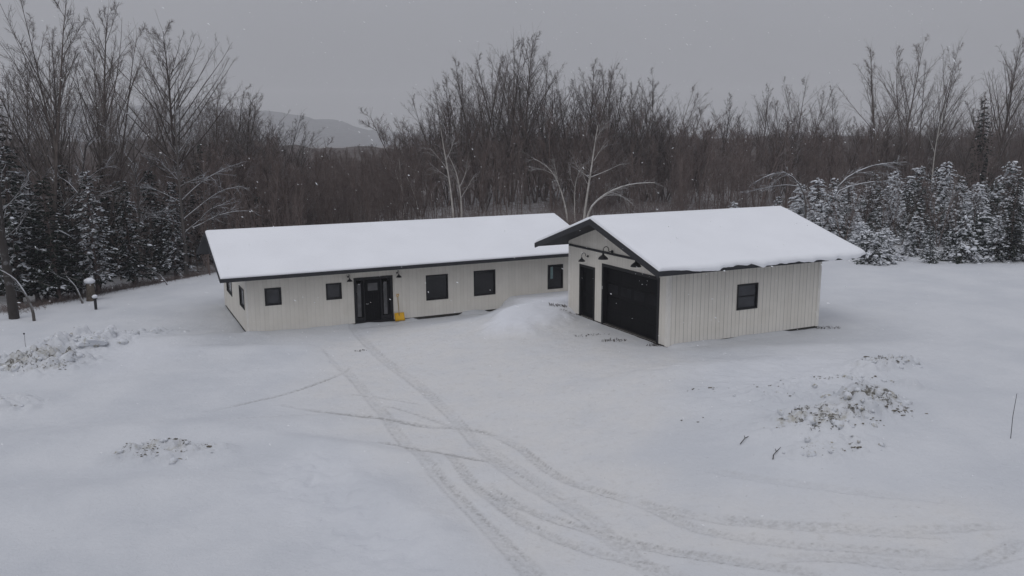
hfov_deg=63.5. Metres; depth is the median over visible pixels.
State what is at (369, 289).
front door
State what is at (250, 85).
bare tree
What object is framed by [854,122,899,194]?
wood tree
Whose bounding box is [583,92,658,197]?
bare tree
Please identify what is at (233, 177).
wood tree
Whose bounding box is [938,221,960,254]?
snowy spruce
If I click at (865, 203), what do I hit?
snowy spruce
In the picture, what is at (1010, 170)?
snowy spruce
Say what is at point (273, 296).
window
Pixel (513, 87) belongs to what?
bare tree
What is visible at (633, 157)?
wood tree
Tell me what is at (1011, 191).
wood tree
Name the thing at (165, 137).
bare tree
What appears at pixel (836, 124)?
bare tree
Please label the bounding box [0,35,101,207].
bare tree
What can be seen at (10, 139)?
dark spruce
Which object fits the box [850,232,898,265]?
snowy spruce
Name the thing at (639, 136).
wood tree
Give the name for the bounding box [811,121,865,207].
wood tree
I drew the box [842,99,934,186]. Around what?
bare tree
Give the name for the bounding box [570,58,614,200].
bare tree
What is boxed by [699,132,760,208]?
wood tree
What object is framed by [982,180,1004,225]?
snowy spruce
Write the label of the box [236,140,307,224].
wood tree
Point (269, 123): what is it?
bare tree
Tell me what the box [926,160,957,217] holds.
snowy spruce
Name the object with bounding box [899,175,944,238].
snowy spruce
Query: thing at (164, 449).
soil crumbs
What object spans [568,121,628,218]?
birch tree
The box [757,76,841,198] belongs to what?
bare tree
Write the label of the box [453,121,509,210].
wood tree
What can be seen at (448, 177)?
birch tree
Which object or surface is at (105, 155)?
bare tree
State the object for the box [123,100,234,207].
bare tree
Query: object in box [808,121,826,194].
wood tree
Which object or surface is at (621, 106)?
bare tree
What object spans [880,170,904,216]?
snowy spruce
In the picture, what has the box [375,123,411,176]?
wood tree
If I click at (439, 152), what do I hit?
wood tree
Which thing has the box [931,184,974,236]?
wood tree
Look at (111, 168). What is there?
bare tree
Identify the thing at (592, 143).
wood tree
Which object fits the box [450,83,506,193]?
bare tree
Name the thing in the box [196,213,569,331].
house
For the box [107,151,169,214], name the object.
wood tree
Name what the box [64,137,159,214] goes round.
wood tree
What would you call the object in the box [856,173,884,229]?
snowy spruce
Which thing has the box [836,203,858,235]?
snowy spruce
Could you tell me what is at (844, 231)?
snowy spruce
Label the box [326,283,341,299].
window
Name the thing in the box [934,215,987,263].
snowy spruce
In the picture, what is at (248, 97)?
bare tree
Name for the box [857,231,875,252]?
snowy spruce
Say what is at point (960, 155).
bare tree
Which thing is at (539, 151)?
bare tree
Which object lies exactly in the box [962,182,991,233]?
snowy spruce
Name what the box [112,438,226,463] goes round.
snow heap
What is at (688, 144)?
wood tree
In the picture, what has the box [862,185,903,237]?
snowy spruce
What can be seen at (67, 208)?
bare tree
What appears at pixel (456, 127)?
bare tree
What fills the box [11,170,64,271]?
dark spruce
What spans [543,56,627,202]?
bare tree
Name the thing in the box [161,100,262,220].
bare tree
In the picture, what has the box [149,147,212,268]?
wood tree
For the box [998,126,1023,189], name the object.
wood tree
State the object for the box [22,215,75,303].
dark spruce
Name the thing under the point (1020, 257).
snowy spruce
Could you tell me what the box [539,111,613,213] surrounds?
wood tree
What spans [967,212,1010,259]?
snowy spruce
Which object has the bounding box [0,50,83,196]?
bare tree
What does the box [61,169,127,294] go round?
dark spruce
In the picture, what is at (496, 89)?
bare tree
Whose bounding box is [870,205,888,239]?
snowy spruce
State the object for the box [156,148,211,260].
wood tree
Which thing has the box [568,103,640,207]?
wood tree
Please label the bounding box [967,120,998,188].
wood tree
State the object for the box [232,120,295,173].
bare tree
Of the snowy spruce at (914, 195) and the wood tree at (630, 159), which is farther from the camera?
the wood tree at (630, 159)
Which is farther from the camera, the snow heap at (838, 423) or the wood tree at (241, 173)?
the wood tree at (241, 173)
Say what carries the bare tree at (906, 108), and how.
on the snow ground
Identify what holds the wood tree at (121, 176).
on the snow ground
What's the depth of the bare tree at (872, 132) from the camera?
105.18 m
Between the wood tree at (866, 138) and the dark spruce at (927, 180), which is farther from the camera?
the wood tree at (866, 138)
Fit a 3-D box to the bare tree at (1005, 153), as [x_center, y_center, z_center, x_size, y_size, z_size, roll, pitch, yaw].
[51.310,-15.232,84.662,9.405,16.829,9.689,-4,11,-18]
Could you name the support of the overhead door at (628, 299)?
in the garage
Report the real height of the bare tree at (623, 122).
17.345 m
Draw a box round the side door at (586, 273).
[579,264,594,320]
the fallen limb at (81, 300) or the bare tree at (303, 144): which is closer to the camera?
the fallen limb at (81, 300)
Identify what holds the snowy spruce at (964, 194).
on the snow ground
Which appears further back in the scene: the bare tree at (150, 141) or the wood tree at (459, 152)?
the wood tree at (459, 152)
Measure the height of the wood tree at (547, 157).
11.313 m
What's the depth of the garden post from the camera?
45.59 m
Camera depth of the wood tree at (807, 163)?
108.88 m
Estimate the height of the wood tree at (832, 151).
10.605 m
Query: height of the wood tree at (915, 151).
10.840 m
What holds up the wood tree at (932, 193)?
on the snow ground
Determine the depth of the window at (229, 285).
44.60 m
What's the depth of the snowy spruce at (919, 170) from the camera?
75.47 m
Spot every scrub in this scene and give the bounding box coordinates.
[0,268,215,314]
[247,196,796,224]
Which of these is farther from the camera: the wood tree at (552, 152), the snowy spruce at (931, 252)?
the wood tree at (552, 152)
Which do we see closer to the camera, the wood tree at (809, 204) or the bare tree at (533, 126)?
the wood tree at (809, 204)
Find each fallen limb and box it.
[0,270,35,320]
[50,266,83,303]
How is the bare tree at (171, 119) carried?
on the snow ground
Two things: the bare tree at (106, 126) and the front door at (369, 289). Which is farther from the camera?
the bare tree at (106, 126)
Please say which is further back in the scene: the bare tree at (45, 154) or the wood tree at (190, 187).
the wood tree at (190, 187)
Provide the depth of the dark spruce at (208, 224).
67.68 m
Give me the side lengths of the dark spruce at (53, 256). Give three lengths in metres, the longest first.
7.678 x 4.533 x 4.216 m
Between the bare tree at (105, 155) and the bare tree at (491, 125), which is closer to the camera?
the bare tree at (105, 155)
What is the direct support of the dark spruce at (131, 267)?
on the snow ground
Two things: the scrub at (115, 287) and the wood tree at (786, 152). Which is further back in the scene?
the wood tree at (786, 152)
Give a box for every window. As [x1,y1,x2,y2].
[226,282,231,295]
[238,285,244,309]
[264,287,281,305]
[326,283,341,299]
[426,274,447,300]
[474,269,495,295]
[548,264,562,288]
[736,283,758,309]
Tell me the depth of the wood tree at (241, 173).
66.29 m
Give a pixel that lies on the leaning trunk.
(12, 303)
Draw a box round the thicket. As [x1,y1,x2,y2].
[5,125,1023,280]
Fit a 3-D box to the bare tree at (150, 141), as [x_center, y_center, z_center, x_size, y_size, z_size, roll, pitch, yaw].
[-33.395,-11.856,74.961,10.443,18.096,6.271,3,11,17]
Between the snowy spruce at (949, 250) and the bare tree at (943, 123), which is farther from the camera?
the bare tree at (943, 123)
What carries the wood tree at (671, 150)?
on the snow ground
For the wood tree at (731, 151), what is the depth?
122.66 m
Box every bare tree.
[0,0,96,301]
[0,0,162,287]
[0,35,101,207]
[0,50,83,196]
[0,65,140,239]
[14,26,90,237]
[51,47,197,251]
[52,0,157,272]
[75,63,191,231]
[76,75,132,214]
[84,9,243,259]
[91,98,186,242]
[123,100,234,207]
[130,88,197,225]
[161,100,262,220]
[168,94,273,224]
[168,106,223,206]
[182,98,263,171]
[183,92,282,223]
[185,80,263,208]
[185,104,285,218]
[189,90,289,207]
[189,105,292,195]
[190,84,259,207]
[191,102,285,209]
[198,113,279,156]
[205,104,293,227]
[232,109,323,224]
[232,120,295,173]
[235,113,308,191]
[244,123,322,175]
[252,130,317,194]
[261,139,307,182]
[379,126,428,207]
[383,117,449,207]
[400,82,477,205]
[407,90,450,207]
[419,98,478,193]
[422,67,484,202]
[430,54,510,204]
[431,47,530,202]
[448,109,490,199]
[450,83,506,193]
[454,30,543,203]
[462,32,545,201]
[472,72,549,195]
[474,109,516,192]
[491,70,587,201]
[493,51,570,202]
[495,25,573,203]
[497,75,562,193]
[504,106,562,196]
[520,76,587,200]
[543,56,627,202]
[544,107,589,195]
[553,103,615,197]
[554,74,641,200]
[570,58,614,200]
[572,58,629,202]
[576,66,662,201]
[580,92,631,154]
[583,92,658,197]
[588,67,670,201]
[615,67,676,201]
[618,80,710,201]
[621,98,678,191]
[643,97,707,200]
[686,127,714,187]
[707,93,745,193]
[717,117,752,186]
[746,82,780,195]
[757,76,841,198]
[762,119,800,189]
[780,73,837,193]
[797,118,854,179]
[817,97,849,194]
[834,119,891,194]
[837,34,950,196]
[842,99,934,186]
[843,97,905,196]
[860,99,951,200]
[874,38,987,191]
[917,105,993,191]
[926,60,979,185]
[936,100,1023,188]
[944,63,1023,209]
[944,68,1023,211]
[968,95,1023,200]
[980,30,1023,199]
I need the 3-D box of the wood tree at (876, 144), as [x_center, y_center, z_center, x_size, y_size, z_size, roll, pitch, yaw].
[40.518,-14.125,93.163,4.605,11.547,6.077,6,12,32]
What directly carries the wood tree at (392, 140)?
on the snow ground
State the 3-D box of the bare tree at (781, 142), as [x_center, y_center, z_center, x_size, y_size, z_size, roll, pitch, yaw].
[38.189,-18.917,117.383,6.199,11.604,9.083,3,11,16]
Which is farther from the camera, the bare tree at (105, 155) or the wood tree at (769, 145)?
the wood tree at (769, 145)
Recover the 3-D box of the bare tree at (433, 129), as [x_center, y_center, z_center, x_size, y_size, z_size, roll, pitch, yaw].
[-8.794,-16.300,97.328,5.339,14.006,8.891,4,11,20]
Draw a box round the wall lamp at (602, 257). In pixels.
[598,246,612,259]
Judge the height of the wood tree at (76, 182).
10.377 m
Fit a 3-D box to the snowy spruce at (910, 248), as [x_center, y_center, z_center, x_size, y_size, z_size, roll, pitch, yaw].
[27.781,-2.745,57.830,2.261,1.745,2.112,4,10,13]
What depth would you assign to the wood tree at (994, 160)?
92.36 m
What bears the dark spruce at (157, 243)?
on the snow ground
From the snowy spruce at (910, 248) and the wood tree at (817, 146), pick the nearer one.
the snowy spruce at (910, 248)
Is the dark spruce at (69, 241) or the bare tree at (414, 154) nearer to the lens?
the dark spruce at (69, 241)
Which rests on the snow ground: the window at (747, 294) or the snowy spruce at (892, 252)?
the snowy spruce at (892, 252)
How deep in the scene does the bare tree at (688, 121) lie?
101.16 m
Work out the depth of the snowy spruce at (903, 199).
73.80 m
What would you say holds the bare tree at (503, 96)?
on the snow ground
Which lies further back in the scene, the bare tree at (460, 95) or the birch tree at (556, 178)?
the bare tree at (460, 95)
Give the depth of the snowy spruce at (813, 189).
67.93 m
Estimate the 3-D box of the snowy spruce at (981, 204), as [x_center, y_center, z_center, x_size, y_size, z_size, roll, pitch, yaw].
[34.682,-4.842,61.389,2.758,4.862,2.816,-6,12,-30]
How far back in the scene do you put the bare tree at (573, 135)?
107.43 m
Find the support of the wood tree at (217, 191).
on the snow ground
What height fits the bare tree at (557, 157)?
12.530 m
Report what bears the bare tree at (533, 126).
on the snow ground
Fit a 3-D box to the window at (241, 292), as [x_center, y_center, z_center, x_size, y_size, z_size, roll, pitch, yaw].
[-13.149,0.460,40.351,0.118,1.000,1.480,-5,11,-26]
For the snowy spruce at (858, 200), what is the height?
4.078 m
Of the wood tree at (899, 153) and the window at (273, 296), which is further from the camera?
the wood tree at (899, 153)
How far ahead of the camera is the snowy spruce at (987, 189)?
77.16 m
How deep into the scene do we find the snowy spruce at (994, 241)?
54.92 m
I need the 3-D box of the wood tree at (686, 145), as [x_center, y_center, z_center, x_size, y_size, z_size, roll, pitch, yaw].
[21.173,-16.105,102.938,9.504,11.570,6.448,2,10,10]
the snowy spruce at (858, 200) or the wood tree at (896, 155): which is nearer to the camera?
the snowy spruce at (858, 200)
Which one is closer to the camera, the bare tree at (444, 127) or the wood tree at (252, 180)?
the wood tree at (252, 180)
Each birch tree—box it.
[402,170,419,219]
[421,123,458,217]
[439,150,479,217]
[525,153,567,221]
[567,157,588,221]
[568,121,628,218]
[587,178,663,216]
[921,99,956,183]
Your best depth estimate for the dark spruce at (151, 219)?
62.72 m
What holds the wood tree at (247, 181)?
on the snow ground
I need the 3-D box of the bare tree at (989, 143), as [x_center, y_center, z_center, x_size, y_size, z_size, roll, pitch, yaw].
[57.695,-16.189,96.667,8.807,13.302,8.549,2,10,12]
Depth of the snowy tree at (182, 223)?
56.67 m
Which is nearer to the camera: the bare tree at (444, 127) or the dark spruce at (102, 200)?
the dark spruce at (102, 200)
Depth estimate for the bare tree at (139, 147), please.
79.08 m
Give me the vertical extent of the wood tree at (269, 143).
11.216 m
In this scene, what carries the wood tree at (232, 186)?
on the snow ground
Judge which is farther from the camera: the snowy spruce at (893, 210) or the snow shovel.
the snowy spruce at (893, 210)
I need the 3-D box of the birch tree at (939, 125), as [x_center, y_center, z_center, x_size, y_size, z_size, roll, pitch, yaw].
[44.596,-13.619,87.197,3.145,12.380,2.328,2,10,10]
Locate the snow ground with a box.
[0,146,1023,575]
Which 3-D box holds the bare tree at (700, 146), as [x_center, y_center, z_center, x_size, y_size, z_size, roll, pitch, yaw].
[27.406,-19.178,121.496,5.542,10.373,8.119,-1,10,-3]
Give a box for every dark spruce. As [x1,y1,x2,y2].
[0,98,29,285]
[0,142,46,295]
[0,143,69,308]
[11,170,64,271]
[15,175,87,301]
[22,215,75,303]
[44,164,106,274]
[52,219,95,296]
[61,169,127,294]
[81,162,139,272]
[106,176,164,286]
[130,168,177,266]
[144,201,183,274]
[149,181,201,278]
[173,177,203,264]
[187,141,210,255]
[194,188,219,260]
[222,196,243,228]
[247,197,267,227]
[916,173,938,234]
[967,96,993,206]
[985,183,1023,258]
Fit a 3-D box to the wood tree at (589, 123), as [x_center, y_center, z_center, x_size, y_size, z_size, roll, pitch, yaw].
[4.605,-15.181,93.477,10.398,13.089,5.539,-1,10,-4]
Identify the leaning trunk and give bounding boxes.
[0,123,38,319]
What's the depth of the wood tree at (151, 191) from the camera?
77.77 m
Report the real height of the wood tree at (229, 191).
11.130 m
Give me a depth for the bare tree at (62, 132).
71.03 m
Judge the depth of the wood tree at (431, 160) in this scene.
102.79 m
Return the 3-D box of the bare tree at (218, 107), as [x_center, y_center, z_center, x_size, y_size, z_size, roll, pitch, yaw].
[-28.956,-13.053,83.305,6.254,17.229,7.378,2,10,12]
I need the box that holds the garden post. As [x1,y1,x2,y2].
[92,295,97,309]
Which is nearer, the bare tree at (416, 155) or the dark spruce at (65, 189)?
the dark spruce at (65, 189)
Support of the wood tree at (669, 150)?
on the snow ground
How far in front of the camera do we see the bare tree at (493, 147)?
106.40 m
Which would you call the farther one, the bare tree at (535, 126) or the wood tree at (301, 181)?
the bare tree at (535, 126)
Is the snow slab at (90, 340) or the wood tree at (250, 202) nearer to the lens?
the snow slab at (90, 340)
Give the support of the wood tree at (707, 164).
on the snow ground
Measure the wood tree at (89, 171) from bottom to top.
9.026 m
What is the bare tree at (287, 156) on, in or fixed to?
on the snow ground
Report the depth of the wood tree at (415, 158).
98.84 m
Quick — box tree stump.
[83,278,94,300]
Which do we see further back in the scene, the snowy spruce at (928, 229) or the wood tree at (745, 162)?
the wood tree at (745, 162)
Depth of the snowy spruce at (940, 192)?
73.70 m
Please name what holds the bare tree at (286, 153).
on the snow ground
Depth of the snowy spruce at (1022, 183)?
75.34 m
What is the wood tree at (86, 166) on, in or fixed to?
on the snow ground
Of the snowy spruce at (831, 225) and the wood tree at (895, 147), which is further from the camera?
the wood tree at (895, 147)
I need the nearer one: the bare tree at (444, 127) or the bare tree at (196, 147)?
the bare tree at (196, 147)
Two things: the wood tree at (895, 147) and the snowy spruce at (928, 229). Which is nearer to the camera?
the snowy spruce at (928, 229)
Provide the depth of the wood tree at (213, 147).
74.48 m
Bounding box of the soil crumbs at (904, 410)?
[681,356,927,450]
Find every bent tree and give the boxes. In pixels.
[740,166,806,218]
[820,177,916,230]
[831,157,911,215]
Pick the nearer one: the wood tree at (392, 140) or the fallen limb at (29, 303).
the fallen limb at (29, 303)
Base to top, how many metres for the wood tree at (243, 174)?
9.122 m
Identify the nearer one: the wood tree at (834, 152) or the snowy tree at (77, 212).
the snowy tree at (77, 212)
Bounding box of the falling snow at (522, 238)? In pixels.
[0,0,1015,525]
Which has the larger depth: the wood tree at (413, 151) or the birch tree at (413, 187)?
the wood tree at (413, 151)
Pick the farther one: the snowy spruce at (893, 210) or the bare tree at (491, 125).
the bare tree at (491, 125)
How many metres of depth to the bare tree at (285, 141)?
85.57 m
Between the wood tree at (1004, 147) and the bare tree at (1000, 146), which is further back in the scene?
the wood tree at (1004, 147)
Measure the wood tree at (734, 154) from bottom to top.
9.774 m
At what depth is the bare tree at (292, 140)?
95.36 m
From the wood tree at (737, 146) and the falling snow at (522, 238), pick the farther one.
the wood tree at (737, 146)
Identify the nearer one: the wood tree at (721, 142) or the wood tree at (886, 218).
the wood tree at (886, 218)
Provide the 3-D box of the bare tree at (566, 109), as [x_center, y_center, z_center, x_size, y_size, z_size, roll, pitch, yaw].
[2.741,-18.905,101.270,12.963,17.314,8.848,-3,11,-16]
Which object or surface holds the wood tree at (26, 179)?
on the snow ground
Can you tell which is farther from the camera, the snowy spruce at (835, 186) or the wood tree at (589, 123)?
the wood tree at (589, 123)
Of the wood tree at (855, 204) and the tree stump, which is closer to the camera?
the tree stump
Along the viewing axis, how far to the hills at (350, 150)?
278.67 m
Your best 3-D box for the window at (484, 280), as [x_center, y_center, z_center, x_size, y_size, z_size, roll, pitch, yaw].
[-1.488,-0.289,44.519,1.270,1.360,0.118,-5,11,-26]
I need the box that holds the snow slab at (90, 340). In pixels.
[72,335,107,346]
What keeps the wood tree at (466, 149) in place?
on the snow ground
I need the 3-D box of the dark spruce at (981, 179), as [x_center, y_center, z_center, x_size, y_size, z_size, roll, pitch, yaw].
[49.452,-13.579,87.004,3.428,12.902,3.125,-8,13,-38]
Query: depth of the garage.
34.60 m
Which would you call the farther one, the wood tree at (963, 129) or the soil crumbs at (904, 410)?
the wood tree at (963, 129)
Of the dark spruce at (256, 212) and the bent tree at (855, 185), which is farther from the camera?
the dark spruce at (256, 212)
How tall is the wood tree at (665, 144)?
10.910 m
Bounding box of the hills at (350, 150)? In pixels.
[0,136,1020,179]
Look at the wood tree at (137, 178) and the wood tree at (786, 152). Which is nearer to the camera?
the wood tree at (137, 178)
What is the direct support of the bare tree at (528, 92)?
on the snow ground
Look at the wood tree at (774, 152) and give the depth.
104.03 m
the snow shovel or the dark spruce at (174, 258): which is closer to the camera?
the snow shovel
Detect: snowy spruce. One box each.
[730,201,738,207]
[772,195,782,205]
[787,184,811,217]
[803,178,835,230]
[807,203,827,230]
[816,189,850,239]
[821,177,847,230]
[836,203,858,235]
[836,207,852,239]
[840,181,866,223]
[846,212,864,240]
[848,221,874,247]
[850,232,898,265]
[854,186,864,217]
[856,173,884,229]
[857,187,882,222]
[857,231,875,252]
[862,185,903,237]
[868,228,907,260]
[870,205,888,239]
[879,189,905,243]
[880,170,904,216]
[893,175,917,229]
[895,203,909,235]
[897,215,935,256]
[898,165,940,218]
[898,237,920,257]
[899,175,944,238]
[901,203,933,246]
[919,229,941,263]
[920,215,937,246]
[924,167,949,228]
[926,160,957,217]
[934,204,946,235]
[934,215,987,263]
[935,206,954,245]
[938,182,967,233]
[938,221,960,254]
[939,235,967,262]
[941,202,969,246]
[947,175,973,216]
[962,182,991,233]
[967,191,990,230]
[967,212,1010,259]
[976,216,1017,263]
[981,181,997,214]
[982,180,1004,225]
[987,160,1023,224]
[989,187,1023,241]
[996,225,1023,261]
[1003,173,1023,224]
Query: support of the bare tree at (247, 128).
on the snow ground
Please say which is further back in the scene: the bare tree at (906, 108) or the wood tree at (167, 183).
the bare tree at (906, 108)
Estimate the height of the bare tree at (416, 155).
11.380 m
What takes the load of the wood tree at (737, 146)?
on the snow ground
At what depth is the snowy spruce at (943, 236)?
63.06 m
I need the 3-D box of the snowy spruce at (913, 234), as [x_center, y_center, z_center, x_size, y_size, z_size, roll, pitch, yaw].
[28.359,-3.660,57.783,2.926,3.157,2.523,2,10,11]
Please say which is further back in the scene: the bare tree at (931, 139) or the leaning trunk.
the bare tree at (931, 139)
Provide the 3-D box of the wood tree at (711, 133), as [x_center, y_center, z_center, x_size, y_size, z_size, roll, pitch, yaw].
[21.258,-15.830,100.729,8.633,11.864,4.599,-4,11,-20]
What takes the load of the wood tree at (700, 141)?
on the snow ground
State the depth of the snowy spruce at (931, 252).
54.25 m
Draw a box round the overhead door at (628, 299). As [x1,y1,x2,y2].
[601,263,659,344]
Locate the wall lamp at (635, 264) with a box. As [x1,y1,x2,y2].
[630,261,640,267]
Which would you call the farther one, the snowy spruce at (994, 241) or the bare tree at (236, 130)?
the bare tree at (236, 130)
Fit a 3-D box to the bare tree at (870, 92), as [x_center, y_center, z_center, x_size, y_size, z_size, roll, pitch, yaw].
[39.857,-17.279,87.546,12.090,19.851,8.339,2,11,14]
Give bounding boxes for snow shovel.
[394,294,404,321]
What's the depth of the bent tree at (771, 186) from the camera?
65.64 m
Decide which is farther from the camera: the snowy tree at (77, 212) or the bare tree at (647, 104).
the bare tree at (647, 104)
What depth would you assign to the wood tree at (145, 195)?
71.81 m
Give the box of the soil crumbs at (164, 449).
[123,438,211,459]
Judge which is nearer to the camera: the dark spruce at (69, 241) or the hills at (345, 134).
the dark spruce at (69, 241)
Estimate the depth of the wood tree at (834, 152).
108.77 m
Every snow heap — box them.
[0,326,156,406]
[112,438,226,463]
[733,354,922,456]
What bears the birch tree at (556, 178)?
on the snow ground
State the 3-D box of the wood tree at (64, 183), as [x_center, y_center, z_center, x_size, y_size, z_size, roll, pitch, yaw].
[-34.155,-6.381,66.384,3.892,9.776,7.719,8,13,40]
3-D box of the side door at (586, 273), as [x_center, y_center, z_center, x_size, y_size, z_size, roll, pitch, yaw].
[3.519,0.184,37.968,0.230,2.460,1.340,-5,11,-26]
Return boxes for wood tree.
[1,145,64,236]
[7,143,48,222]
[32,155,125,247]
[39,144,78,228]
[43,149,127,235]
[44,152,91,196]
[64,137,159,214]
[73,160,97,221]
[86,138,131,219]
[95,140,170,238]
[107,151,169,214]
[112,146,188,252]
[112,157,134,202]
[121,158,187,232]
[128,141,162,222]
[136,154,219,254]
[141,130,252,261]
[141,142,224,217]
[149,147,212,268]
[149,150,216,247]
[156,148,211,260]
[165,141,259,262]
[170,156,236,227]
[182,136,253,228]
[193,131,262,228]
[220,150,271,227]
[221,152,250,225]
[225,156,301,227]
[227,152,255,223]
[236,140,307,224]
[255,146,301,226]
[259,132,317,225]
[263,134,334,224]
[270,154,319,225]
[359,104,462,215]
[375,119,420,177]
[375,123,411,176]
[379,131,404,203]
[388,117,443,204]
[392,117,460,201]
[394,123,428,198]
[398,130,453,192]
[415,105,485,206]
[417,107,495,187]
[453,112,491,191]
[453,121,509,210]
[486,122,517,205]
[507,96,594,206]
[519,118,585,201]
[526,106,572,210]
[536,105,570,192]
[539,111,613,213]
[566,97,606,208]
[567,130,609,201]
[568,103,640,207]
[589,110,651,202]
[589,125,663,212]
[599,119,661,199]
[602,107,676,199]
[603,115,658,202]
[616,132,658,199]
[617,129,659,197]
[640,117,710,189]
[644,115,721,194]
[645,107,707,200]
[646,119,683,192]
[649,120,713,188]
[657,122,700,201]
[658,111,714,203]
[677,107,730,205]
[678,120,712,190]
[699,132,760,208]
[700,129,727,204]
[708,122,734,178]
[711,124,757,181]
[715,114,752,195]
[724,125,745,198]
[729,109,805,206]
[729,129,761,206]
[732,115,778,198]
[737,116,769,204]
[744,114,810,198]
[752,118,797,200]
[758,114,808,199]
[758,114,808,202]
[768,119,810,195]
[780,132,832,195]
[799,117,840,193]
[801,177,849,226]
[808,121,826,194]
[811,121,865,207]
[812,121,847,201]
[816,125,857,188]
[821,174,863,239]
[832,128,895,199]
[834,124,880,194]
[840,164,886,226]
[844,113,888,182]
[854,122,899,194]
[857,111,893,199]
[862,112,905,194]
[868,122,923,178]
[868,193,902,234]
[874,165,927,245]
[880,119,949,189]
[884,125,911,190]
[885,127,914,189]
[896,110,933,174]
[908,182,942,255]
[915,128,968,188]
[921,168,965,246]
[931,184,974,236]
[947,117,969,171]
[961,172,1022,232]
[967,110,1023,191]
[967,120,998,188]
[989,174,1022,241]
[991,125,1023,198]
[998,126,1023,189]
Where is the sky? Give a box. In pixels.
[0,0,1023,135]
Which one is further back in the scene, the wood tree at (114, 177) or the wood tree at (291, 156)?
the wood tree at (291, 156)
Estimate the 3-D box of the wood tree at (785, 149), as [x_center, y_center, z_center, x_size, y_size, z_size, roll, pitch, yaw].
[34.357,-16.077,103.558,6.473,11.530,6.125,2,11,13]
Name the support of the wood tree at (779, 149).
on the snow ground
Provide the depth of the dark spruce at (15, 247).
47.19 m
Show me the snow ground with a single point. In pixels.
(512, 468)
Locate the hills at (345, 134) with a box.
[0,102,987,146]
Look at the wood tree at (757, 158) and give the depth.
101.73 m
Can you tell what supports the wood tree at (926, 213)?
on the snow ground
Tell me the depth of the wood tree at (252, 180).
82.82 m
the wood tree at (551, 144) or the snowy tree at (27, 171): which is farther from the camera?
the wood tree at (551, 144)
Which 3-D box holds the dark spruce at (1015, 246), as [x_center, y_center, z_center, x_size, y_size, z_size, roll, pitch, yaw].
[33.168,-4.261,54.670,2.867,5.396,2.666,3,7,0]
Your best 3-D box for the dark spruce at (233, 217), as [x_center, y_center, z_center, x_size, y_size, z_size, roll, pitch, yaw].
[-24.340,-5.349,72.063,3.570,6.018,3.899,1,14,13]
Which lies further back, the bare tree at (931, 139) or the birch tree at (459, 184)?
the bare tree at (931, 139)
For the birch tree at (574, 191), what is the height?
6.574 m
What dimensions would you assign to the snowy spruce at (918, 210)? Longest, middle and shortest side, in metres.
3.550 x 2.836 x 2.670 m
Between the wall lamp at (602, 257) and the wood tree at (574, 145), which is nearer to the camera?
the wall lamp at (602, 257)
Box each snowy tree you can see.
[0,130,98,299]
[4,108,120,294]
[100,127,175,282]
[132,108,260,274]
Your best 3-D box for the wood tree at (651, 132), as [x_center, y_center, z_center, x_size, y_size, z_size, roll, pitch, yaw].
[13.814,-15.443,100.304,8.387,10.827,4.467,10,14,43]
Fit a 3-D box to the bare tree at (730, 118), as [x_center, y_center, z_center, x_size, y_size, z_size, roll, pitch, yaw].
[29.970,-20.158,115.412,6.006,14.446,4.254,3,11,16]
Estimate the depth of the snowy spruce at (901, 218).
69.85 m
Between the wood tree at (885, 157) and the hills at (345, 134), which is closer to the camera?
the wood tree at (885, 157)
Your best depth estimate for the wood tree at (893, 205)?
62.60 m
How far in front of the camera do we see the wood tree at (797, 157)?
112.92 m
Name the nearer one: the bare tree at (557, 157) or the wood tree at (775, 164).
the wood tree at (775, 164)
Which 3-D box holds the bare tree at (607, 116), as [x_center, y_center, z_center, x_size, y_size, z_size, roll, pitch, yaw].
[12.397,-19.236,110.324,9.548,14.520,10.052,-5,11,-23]
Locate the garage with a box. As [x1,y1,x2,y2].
[534,206,865,346]
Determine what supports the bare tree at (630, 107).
on the snow ground
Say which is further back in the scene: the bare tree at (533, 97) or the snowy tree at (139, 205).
the bare tree at (533, 97)
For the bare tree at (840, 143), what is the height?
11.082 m
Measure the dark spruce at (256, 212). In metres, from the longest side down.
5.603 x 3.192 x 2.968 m
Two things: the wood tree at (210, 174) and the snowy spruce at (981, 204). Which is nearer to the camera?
the snowy spruce at (981, 204)
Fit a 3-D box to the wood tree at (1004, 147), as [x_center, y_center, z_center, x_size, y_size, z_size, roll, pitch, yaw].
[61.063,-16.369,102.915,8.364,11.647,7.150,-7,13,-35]
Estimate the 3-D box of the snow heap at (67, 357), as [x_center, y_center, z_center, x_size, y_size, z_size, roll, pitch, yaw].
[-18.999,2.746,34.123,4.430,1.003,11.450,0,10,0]
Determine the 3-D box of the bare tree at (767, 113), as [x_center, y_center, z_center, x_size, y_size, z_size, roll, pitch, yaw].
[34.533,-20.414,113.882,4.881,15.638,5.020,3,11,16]
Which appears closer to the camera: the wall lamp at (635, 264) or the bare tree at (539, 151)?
the wall lamp at (635, 264)
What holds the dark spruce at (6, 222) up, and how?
on the snow ground
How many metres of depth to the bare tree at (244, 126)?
90.21 m
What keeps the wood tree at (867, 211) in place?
on the snow ground
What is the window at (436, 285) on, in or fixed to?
in the house
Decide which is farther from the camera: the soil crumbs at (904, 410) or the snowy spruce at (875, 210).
the snowy spruce at (875, 210)
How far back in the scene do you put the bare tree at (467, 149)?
107.48 m
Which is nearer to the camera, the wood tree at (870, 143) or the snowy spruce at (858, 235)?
the snowy spruce at (858, 235)
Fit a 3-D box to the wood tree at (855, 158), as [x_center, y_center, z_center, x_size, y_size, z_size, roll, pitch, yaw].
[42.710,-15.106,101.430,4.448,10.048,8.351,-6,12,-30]
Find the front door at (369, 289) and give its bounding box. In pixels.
[353,275,393,323]
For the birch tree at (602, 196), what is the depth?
74.71 m
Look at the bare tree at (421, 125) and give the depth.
96.00 m
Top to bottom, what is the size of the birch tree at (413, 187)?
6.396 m
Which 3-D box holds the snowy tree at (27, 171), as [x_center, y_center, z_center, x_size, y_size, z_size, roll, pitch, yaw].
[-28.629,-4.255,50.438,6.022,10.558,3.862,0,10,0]
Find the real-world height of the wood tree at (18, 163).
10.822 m

